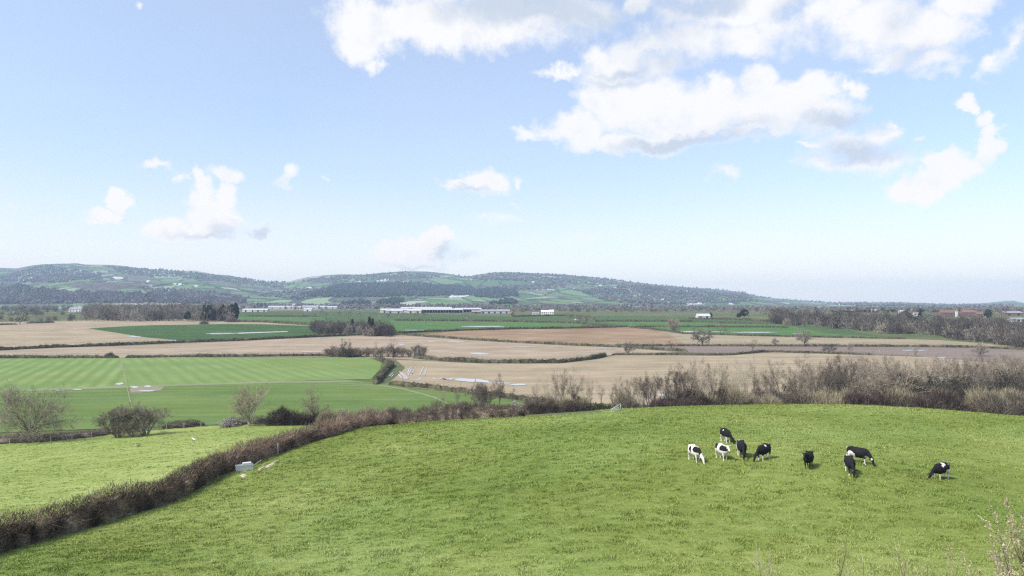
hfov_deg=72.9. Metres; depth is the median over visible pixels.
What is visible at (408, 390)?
track
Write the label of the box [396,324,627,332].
hedge
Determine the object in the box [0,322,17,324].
hedge
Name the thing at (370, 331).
bare tree
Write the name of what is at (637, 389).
bare tree
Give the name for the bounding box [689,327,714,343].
field tree
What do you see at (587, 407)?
evergreen bush
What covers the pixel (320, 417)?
shrub
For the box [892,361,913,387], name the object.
bare tree
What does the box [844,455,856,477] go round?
cow
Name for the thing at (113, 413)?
bushy tree
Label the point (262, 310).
barn
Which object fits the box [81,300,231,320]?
woodland
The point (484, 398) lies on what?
bushy tree
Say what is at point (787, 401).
bramble bush
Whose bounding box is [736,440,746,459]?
cow
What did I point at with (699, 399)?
bramble bush
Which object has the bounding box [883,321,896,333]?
bare tree
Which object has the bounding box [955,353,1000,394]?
bare tree
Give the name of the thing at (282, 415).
bramble bush
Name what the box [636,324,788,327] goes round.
hedge
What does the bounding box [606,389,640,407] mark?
shrub
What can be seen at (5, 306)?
woodland
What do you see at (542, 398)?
shrub
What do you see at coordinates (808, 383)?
bare tree
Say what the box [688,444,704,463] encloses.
cow
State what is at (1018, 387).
ivy tree
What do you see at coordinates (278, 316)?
hedge
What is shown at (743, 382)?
bare tree
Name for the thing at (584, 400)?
shrub
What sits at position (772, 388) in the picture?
bare tree
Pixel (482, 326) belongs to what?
puddle
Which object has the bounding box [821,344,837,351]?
field tree
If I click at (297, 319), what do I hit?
field
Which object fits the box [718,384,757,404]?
shrub
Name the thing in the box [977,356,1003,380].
bare tree
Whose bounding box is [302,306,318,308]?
barn
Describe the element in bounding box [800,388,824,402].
shrub
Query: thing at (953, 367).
bare tree
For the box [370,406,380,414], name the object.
shrub
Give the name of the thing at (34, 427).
oak tree
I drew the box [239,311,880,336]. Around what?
field
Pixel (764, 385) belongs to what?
bare tree
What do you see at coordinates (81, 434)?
hedge
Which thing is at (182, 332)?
field
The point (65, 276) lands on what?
distant woodland
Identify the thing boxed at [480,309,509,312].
barn
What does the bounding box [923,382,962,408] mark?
shrub
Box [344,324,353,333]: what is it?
bare tree
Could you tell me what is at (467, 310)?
barn
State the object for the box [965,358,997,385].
bare tree
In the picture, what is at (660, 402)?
bramble bush
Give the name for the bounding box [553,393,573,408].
shrub
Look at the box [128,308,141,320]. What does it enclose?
bare tree
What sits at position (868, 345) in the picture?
hedge
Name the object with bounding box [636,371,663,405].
bare tree
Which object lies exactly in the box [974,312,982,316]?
house
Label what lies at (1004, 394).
shrub
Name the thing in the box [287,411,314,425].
bramble bush
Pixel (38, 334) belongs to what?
field
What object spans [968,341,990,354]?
field tree
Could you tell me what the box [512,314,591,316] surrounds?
hedge
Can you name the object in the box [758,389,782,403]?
shrub
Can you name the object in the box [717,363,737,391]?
bare tree
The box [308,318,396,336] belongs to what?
copse inside
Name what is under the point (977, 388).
shrub
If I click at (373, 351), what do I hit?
bushy tree
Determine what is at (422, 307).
barn
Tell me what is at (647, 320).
hedge
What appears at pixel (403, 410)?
shrub
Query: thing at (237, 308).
evergreen tree
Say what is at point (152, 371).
field
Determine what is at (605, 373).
field
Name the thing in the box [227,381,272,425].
bare tree
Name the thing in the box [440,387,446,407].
bare tree
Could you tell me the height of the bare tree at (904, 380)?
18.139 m
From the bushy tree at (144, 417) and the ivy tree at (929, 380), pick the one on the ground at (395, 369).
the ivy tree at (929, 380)
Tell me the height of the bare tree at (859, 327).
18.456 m
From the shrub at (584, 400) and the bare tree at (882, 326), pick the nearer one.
the shrub at (584, 400)
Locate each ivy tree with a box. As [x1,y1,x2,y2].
[887,370,928,396]
[923,369,944,389]
[935,374,967,399]
[949,374,972,390]
[986,367,1022,395]
[1006,379,1023,395]
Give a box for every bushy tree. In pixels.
[90,402,149,437]
[116,401,175,435]
[117,417,143,436]
[323,347,333,356]
[329,345,338,352]
[330,348,347,356]
[350,346,359,356]
[353,348,366,356]
[360,347,373,356]
[367,346,382,356]
[380,343,392,356]
[390,346,403,356]
[396,347,406,356]
[405,349,414,356]
[410,344,421,355]
[464,379,496,404]
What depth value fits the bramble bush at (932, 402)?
197.93 m
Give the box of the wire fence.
[6,419,268,443]
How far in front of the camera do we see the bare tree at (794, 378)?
211.38 m
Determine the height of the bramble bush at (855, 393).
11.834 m
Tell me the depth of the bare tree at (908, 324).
694.11 m
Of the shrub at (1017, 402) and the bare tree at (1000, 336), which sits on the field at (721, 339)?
the bare tree at (1000, 336)
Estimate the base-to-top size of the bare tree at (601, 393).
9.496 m
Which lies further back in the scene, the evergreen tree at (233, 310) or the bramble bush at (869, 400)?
the evergreen tree at (233, 310)
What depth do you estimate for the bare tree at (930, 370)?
221.31 m
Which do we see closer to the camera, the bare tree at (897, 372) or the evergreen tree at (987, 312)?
the bare tree at (897, 372)
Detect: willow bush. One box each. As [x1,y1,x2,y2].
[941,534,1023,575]
[978,498,1023,575]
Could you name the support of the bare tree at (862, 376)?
on the ground at (395, 369)
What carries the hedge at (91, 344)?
on the ground at (395, 369)
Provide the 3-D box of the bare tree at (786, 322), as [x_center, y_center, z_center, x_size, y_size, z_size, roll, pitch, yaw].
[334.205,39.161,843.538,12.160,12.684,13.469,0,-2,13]
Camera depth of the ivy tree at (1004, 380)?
220.21 m
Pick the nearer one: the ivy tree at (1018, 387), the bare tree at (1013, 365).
the ivy tree at (1018, 387)
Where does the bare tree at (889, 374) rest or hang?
on the ground at (395, 369)
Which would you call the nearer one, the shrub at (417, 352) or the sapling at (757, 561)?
the sapling at (757, 561)
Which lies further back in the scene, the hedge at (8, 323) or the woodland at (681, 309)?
the woodland at (681, 309)
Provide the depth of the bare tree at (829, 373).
233.30 m
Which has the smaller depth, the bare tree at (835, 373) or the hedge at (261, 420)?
the hedge at (261, 420)
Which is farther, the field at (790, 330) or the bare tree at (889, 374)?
the field at (790, 330)
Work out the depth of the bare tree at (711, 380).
215.05 m
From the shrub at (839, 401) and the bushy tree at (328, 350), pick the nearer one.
the shrub at (839, 401)
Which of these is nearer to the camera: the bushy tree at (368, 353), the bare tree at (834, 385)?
the bare tree at (834, 385)
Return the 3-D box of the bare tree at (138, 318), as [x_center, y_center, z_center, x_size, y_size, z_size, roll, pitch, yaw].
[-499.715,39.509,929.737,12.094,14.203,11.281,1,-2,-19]
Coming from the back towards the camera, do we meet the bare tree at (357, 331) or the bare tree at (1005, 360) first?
the bare tree at (357, 331)
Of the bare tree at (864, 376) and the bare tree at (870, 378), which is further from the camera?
the bare tree at (864, 376)
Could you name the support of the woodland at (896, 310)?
on the ground at (395, 369)
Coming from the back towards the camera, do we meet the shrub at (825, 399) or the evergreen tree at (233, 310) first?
the evergreen tree at (233, 310)
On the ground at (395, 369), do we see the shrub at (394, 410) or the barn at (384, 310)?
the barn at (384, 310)
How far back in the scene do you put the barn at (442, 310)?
1307.84 m
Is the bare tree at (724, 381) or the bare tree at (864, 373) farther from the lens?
the bare tree at (864, 373)
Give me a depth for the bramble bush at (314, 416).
185.41 m
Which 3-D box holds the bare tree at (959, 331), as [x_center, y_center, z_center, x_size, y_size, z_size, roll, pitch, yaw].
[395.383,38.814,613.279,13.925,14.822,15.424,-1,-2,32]
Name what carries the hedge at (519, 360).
on the ground at (395, 369)
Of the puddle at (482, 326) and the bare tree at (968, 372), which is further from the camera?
the puddle at (482, 326)
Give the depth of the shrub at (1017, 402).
205.50 m
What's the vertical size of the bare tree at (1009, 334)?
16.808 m
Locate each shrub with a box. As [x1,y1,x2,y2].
[223,316,238,321]
[314,409,334,426]
[324,409,342,419]
[333,407,347,416]
[356,402,374,415]
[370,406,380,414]
[386,406,401,415]
[399,405,410,413]
[412,347,426,355]
[413,403,429,412]
[428,399,445,408]
[519,394,544,412]
[521,406,530,414]
[535,394,549,402]
[543,395,565,405]
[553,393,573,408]
[574,394,591,407]
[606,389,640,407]
[617,395,642,408]
[699,389,721,403]
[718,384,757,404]
[736,396,763,404]
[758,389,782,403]
[781,386,815,403]
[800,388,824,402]
[802,387,837,404]
[814,385,846,404]
[837,389,863,401]
[879,384,921,406]
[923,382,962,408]
[962,384,1010,412]
[965,385,989,402]
[970,391,1023,415]
[998,385,1023,405]
[1000,389,1023,414]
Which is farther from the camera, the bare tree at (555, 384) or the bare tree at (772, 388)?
the bare tree at (555, 384)
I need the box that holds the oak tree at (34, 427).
[0,379,83,442]
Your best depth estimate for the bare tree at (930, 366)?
278.81 m
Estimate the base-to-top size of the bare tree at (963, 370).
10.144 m
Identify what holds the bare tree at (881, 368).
on the field at (605, 373)
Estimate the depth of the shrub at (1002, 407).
198.32 m
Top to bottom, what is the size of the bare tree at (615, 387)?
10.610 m
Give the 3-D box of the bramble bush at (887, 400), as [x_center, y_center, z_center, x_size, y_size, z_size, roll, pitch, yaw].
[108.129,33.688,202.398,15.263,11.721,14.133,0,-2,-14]
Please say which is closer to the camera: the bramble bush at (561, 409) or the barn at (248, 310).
the bramble bush at (561, 409)
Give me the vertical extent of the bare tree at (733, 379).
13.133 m
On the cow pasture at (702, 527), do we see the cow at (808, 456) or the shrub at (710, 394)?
the cow at (808, 456)
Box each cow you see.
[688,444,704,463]
[715,443,729,460]
[720,428,734,443]
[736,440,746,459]
[753,443,770,461]
[802,450,813,469]
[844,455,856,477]
[846,446,874,465]
[928,462,949,479]
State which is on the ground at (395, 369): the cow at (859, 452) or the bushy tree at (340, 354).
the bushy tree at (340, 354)
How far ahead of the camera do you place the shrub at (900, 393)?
205.63 m
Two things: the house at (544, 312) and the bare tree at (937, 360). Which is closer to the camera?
the bare tree at (937, 360)
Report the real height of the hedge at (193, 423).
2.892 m
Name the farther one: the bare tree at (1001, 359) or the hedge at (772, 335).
the hedge at (772, 335)
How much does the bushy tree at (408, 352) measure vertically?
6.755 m
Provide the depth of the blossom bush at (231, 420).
184.70 m
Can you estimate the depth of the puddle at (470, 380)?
296.02 m
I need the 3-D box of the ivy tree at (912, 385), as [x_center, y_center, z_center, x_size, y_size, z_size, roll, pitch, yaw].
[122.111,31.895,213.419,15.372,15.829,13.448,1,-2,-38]
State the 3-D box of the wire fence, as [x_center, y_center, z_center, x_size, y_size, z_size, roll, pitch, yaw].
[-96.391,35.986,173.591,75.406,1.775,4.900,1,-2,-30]
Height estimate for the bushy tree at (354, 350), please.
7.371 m
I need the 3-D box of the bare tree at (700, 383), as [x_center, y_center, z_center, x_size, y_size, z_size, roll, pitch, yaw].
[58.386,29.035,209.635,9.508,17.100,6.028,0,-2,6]
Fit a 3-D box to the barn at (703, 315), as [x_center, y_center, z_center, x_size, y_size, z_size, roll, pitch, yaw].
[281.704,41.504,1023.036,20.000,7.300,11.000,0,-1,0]
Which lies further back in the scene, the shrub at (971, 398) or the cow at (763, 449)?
the shrub at (971, 398)
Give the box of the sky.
[0,0,1023,303]
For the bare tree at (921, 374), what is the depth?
214.64 m
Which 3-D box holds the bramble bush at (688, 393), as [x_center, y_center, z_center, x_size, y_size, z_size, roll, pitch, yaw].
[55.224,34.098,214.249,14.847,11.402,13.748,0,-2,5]
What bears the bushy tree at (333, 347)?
on the field at (440, 347)
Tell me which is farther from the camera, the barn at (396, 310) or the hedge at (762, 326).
the barn at (396, 310)
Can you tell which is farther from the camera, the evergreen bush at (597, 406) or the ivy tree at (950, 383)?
the ivy tree at (950, 383)
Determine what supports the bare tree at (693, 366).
on the ground at (395, 369)
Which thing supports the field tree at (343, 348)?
on the field at (152, 371)
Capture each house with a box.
[69,307,82,311]
[541,310,548,314]
[938,309,958,316]
[959,309,975,316]
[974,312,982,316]
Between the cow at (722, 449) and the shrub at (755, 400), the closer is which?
the cow at (722, 449)
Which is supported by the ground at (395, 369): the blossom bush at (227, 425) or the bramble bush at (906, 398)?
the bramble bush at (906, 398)
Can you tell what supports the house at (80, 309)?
on the ground at (395, 369)
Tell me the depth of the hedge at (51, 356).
426.04 m
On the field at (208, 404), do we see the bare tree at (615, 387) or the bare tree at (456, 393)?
the bare tree at (456, 393)
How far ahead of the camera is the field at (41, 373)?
333.17 m
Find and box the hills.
[0,263,1023,308]
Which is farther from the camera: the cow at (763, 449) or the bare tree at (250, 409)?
the bare tree at (250, 409)
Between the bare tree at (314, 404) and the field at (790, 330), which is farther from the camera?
the field at (790, 330)
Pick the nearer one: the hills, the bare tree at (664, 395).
the bare tree at (664, 395)
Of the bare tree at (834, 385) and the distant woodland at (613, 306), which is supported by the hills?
the distant woodland at (613, 306)
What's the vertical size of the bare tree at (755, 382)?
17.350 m
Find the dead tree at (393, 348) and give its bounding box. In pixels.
[386,339,402,357]
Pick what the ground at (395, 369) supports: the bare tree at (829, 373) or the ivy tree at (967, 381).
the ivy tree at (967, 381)
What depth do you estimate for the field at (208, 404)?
234.31 m
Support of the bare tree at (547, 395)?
on the ground at (395, 369)
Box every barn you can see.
[242,309,254,311]
[255,309,269,311]
[268,306,285,308]
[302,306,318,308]
[326,306,337,308]
[380,309,406,312]
[386,309,403,312]
[401,307,451,308]
[407,309,422,312]
[413,308,463,312]
[463,308,481,312]
[471,310,480,313]
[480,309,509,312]
[695,314,709,317]
[999,311,1022,314]
[1007,318,1023,321]
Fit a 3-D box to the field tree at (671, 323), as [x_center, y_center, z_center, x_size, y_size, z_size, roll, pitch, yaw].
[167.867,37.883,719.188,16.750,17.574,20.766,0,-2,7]
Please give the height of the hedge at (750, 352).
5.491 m
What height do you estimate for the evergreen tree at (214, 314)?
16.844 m
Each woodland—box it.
[0,264,1013,306]
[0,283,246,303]
[0,288,1022,312]
[0,303,256,309]
[0,305,115,314]
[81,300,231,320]
[300,281,518,304]
[501,306,847,311]
[767,307,1023,346]
[827,307,1016,312]
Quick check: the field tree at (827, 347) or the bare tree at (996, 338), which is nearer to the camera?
the field tree at (827, 347)
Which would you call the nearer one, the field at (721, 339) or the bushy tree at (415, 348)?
the bushy tree at (415, 348)
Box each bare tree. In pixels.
[116,308,127,321]
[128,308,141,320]
[136,314,143,321]
[146,309,158,320]
[190,310,202,320]
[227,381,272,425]
[299,384,330,415]
[333,325,340,333]
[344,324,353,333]
[355,323,362,334]
[361,326,371,335]
[367,328,374,335]
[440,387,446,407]
[451,384,461,403]
[492,373,504,404]
[542,382,555,403]
[551,366,573,400]
[551,376,559,398]
[557,368,585,398]
[585,371,594,400]
[596,388,604,404]
[614,376,630,394]
[621,378,637,400]
[630,369,651,406]
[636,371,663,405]
[658,366,687,397]
[659,377,669,398]
[666,362,704,403]
[683,358,701,393]
[690,357,718,395]
[702,362,727,393]
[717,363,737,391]
[731,369,741,394]
[734,355,753,389]
[744,355,762,392]
[751,367,781,394]
[761,359,802,403]
[768,374,777,397]
[781,350,820,393]
[783,318,791,324]
[783,366,807,395]
[797,363,823,392]
[807,362,826,390]
[808,358,848,395]
[818,355,837,390]
[821,356,851,392]
[826,354,849,390]
[828,316,836,328]
[832,356,862,392]
[842,353,867,383]
[844,360,875,393]
[845,346,899,394]
[849,359,878,394]
[850,354,876,395]
[853,318,863,330]
[870,356,889,383]
[871,353,902,389]
[874,354,895,386]
[875,319,891,332]
[878,353,929,394]
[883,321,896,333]
[886,361,905,385]
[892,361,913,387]
[901,321,916,333]
[904,358,927,394]
[909,320,922,335]
[913,353,961,392]
[925,358,935,379]
[931,357,942,374]
[932,365,954,386]
[940,358,971,381]
[941,322,955,338]
[942,356,961,381]
[951,327,966,339]
[952,360,962,371]
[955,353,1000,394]
[957,359,978,388]
[958,357,971,376]
[960,330,970,339]
[961,355,979,373]
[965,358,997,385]
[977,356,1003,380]
[977,359,998,388]
[978,358,996,378]
[984,357,1020,386]
[990,330,1002,345]
[991,325,1007,344]
[991,353,1009,370]
[996,358,1023,388]
[998,326,1012,344]
[998,353,1017,374]
[998,354,1023,385]
[1002,328,1017,343]
[1006,328,1023,347]
[1012,352,1023,366]
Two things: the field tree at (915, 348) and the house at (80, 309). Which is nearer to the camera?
the field tree at (915, 348)
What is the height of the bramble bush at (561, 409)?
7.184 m
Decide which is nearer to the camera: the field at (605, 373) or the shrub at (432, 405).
the shrub at (432, 405)
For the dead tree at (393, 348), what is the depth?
428.82 m
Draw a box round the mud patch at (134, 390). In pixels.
[130,386,163,392]
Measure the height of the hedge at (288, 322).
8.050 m
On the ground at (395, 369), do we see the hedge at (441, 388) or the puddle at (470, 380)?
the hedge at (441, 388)
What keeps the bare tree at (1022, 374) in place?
on the ground at (395, 369)
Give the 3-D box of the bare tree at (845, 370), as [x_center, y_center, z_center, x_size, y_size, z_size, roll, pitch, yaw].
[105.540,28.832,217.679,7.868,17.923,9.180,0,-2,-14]
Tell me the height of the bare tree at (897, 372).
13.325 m
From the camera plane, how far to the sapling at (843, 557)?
25.51 m
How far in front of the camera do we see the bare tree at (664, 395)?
212.99 m
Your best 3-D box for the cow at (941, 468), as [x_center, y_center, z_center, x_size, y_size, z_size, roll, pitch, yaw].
[33.949,14.583,55.065,2.367,1.359,0.787,1,-2,-28]
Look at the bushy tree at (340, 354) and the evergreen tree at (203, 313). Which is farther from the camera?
the evergreen tree at (203, 313)
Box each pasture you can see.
[0,405,1023,575]
[0,424,332,554]
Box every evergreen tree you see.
[185,311,190,318]
[200,305,207,319]
[206,309,210,320]
[211,309,216,319]
[228,304,236,316]
[234,302,238,318]
[740,309,748,316]
[983,309,991,316]
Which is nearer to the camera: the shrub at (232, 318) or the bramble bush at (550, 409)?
the bramble bush at (550, 409)
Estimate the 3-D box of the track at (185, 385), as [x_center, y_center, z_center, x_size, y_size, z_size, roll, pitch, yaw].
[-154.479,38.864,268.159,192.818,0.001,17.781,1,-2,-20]
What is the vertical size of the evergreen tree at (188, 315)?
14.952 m
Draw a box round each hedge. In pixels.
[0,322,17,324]
[0,332,363,349]
[0,352,119,357]
[0,427,122,443]
[0,451,229,552]
[27,320,54,322]
[125,350,362,357]
[162,418,204,428]
[208,407,393,472]
[231,414,271,424]
[235,319,310,324]
[246,315,319,316]
[373,356,394,384]
[388,379,539,400]
[391,400,524,423]
[393,331,687,351]
[395,318,585,323]
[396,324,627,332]
[413,352,606,363]
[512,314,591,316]
[581,323,905,338]
[595,319,766,323]
[612,348,873,355]
[618,341,1023,349]
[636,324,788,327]
[688,316,799,324]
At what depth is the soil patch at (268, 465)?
83.49 m
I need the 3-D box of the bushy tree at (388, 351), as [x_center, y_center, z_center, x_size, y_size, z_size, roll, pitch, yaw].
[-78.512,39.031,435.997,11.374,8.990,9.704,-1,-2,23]
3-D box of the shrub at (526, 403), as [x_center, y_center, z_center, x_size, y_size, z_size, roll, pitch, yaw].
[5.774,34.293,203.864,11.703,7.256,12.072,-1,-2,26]
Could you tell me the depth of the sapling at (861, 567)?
25.62 m
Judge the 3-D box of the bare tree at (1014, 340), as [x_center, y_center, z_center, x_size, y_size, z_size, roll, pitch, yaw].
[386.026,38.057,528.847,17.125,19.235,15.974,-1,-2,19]
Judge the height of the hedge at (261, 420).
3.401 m
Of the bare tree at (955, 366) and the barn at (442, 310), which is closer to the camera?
the bare tree at (955, 366)
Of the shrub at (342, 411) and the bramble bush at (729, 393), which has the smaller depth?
the shrub at (342, 411)
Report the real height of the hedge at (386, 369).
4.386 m
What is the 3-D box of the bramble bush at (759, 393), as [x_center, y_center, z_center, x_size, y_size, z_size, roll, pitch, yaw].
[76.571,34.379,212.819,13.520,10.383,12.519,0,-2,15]
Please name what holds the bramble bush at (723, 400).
on the ground at (395, 369)
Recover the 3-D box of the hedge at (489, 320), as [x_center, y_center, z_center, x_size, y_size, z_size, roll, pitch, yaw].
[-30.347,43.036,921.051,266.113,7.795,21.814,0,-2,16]
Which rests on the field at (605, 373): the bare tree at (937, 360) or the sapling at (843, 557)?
the bare tree at (937, 360)
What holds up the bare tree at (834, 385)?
on the ground at (395, 369)
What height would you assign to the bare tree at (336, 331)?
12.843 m
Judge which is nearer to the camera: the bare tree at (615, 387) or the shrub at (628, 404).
the shrub at (628, 404)
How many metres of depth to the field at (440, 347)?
517.84 m
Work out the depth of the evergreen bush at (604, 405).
194.47 m
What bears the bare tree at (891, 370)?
on the field at (605, 373)
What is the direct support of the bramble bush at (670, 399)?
on the ground at (395, 369)
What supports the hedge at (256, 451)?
on the cow pasture at (702, 527)
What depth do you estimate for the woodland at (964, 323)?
770.92 m
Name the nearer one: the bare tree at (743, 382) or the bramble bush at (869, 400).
the bramble bush at (869, 400)
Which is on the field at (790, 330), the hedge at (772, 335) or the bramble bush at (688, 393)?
the hedge at (772, 335)
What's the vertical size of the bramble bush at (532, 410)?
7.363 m
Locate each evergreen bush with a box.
[580,403,595,410]
[587,402,604,410]
[599,403,610,408]
[739,399,754,404]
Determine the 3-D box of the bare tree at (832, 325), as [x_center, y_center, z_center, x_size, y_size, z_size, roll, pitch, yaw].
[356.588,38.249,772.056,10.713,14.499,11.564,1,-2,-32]
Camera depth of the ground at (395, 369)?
1056.17 m
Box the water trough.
[235,462,252,471]
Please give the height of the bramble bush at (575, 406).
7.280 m
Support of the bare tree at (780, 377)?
on the ground at (395, 369)
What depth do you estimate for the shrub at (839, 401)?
202.26 m
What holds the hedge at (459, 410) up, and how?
on the cow pasture at (702, 527)
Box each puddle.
[205,331,287,333]
[455,378,489,382]
[462,326,502,326]
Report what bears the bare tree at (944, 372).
on the ground at (395, 369)
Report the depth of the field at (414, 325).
856.19 m
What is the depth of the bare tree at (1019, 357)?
301.07 m
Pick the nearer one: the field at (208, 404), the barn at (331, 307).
the field at (208, 404)
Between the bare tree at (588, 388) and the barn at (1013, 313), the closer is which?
the bare tree at (588, 388)
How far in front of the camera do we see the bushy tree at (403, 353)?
433.20 m
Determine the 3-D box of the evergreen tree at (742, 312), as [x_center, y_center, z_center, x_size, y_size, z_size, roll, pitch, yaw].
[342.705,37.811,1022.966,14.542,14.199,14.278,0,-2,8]
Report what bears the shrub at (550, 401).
on the ground at (395, 369)
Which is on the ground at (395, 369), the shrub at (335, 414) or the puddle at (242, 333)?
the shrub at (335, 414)
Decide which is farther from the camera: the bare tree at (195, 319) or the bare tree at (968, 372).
the bare tree at (195, 319)
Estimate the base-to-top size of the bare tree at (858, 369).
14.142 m
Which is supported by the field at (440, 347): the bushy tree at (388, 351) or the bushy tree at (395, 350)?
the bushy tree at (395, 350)
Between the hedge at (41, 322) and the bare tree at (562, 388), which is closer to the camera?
the bare tree at (562, 388)
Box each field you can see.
[0,319,304,346]
[0,335,673,362]
[0,358,127,389]
[0,382,522,432]
[89,324,340,340]
[121,357,381,385]
[213,316,328,321]
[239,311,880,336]
[270,309,320,310]
[389,320,594,331]
[390,352,1022,404]
[425,327,683,344]
[592,320,879,336]
[631,346,1023,364]
[662,331,1020,346]
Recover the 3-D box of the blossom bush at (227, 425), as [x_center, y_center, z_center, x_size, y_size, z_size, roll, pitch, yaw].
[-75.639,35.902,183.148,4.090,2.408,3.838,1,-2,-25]
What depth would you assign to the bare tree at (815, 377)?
228.82 m
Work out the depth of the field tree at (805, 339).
552.95 m
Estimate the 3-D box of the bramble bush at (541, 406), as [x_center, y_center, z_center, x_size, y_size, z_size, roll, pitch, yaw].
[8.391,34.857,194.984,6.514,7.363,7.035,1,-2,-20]
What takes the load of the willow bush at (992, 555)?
on the cow pasture at (702, 527)
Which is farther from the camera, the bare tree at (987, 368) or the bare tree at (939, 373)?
the bare tree at (987, 368)
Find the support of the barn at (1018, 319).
on the ground at (395, 369)
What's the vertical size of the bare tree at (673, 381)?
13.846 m
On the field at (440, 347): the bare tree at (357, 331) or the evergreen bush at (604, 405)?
the bare tree at (357, 331)
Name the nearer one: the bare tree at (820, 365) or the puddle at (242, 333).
the bare tree at (820, 365)
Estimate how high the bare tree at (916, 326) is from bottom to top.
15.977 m
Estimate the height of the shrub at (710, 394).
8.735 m
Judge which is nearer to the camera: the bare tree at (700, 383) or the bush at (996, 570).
the bush at (996, 570)
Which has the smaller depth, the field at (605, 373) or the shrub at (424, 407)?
the shrub at (424, 407)
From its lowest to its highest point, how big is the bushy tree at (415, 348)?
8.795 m
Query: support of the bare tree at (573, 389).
on the ground at (395, 369)
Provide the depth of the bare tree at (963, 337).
611.33 m
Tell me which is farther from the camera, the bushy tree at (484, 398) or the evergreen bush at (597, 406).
the bushy tree at (484, 398)
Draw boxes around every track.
[0,380,364,391]
[341,383,448,403]
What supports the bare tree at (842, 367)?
on the field at (605, 373)
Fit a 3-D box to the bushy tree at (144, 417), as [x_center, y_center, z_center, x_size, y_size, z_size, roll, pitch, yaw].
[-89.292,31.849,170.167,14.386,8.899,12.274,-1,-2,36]
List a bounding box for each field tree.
[8,305,35,324]
[340,339,352,356]
[623,340,635,352]
[666,316,680,330]
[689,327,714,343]
[794,328,814,343]
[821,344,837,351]
[912,342,918,355]
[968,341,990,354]
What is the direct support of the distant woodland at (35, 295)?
on the hills
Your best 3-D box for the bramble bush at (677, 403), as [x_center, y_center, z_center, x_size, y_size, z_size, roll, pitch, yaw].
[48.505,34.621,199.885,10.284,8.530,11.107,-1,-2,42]
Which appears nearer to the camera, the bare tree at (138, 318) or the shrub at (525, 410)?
the shrub at (525, 410)
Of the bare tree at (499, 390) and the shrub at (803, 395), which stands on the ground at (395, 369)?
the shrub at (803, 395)
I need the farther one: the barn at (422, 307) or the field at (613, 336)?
the barn at (422, 307)
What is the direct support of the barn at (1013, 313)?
on the ground at (395, 369)
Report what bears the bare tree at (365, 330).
on the field at (440, 347)
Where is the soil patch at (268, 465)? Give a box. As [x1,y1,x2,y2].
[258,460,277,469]
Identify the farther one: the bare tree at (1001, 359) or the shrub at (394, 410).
the bare tree at (1001, 359)
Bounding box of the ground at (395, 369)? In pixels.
[0,309,1023,443]
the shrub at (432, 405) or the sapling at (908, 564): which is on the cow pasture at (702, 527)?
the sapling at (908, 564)
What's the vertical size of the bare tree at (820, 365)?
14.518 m
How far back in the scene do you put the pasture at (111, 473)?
114.42 m
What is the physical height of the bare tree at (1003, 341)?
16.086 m
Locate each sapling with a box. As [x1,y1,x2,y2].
[751,546,781,575]
[833,525,855,575]
[849,550,869,575]
[884,531,948,575]
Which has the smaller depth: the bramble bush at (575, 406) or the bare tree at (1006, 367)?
the bramble bush at (575, 406)
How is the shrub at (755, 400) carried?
on the ground at (395, 369)
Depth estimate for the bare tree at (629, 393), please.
208.54 m
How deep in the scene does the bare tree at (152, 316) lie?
941.68 m
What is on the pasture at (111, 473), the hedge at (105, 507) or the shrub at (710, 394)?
the hedge at (105, 507)
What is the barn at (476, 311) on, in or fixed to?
on the ground at (395, 369)
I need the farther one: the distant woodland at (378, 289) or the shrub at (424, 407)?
the distant woodland at (378, 289)
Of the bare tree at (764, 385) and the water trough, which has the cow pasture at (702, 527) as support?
the water trough
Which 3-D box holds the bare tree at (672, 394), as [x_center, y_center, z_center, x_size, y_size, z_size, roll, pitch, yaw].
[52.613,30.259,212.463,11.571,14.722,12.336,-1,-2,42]
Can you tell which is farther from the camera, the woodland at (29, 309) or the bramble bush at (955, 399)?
the woodland at (29, 309)
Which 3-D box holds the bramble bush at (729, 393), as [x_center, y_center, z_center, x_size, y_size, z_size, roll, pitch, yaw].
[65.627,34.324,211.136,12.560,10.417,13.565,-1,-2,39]
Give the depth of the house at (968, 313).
1084.83 m
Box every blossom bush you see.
[218,421,230,427]
[220,416,241,426]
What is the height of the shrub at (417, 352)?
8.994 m
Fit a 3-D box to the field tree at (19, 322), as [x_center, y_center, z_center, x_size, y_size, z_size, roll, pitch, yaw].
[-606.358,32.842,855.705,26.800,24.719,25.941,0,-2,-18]
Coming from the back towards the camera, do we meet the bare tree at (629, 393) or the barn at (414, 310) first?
the barn at (414, 310)
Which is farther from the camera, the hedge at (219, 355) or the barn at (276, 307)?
the barn at (276, 307)
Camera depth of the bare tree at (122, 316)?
923.08 m
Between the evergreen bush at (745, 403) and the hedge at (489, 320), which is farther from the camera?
the hedge at (489, 320)
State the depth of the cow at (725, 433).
68.95 m
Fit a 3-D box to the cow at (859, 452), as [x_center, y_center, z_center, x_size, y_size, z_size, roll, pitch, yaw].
[29.404,14.155,58.474,0.810,1.402,2.438,1,-2,-40]
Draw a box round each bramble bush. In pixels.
[265,402,298,425]
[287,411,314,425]
[307,410,331,424]
[527,400,543,414]
[535,401,547,413]
[543,402,559,413]
[551,402,567,412]
[563,398,585,411]
[646,393,671,407]
[663,395,675,401]
[668,396,690,406]
[674,382,701,405]
[688,390,718,405]
[708,384,740,404]
[717,386,741,404]
[750,384,770,403]
[780,393,802,403]
[836,387,878,405]
[848,392,884,405]
[869,384,905,406]
[894,392,919,406]
[904,391,947,408]
[930,385,975,411]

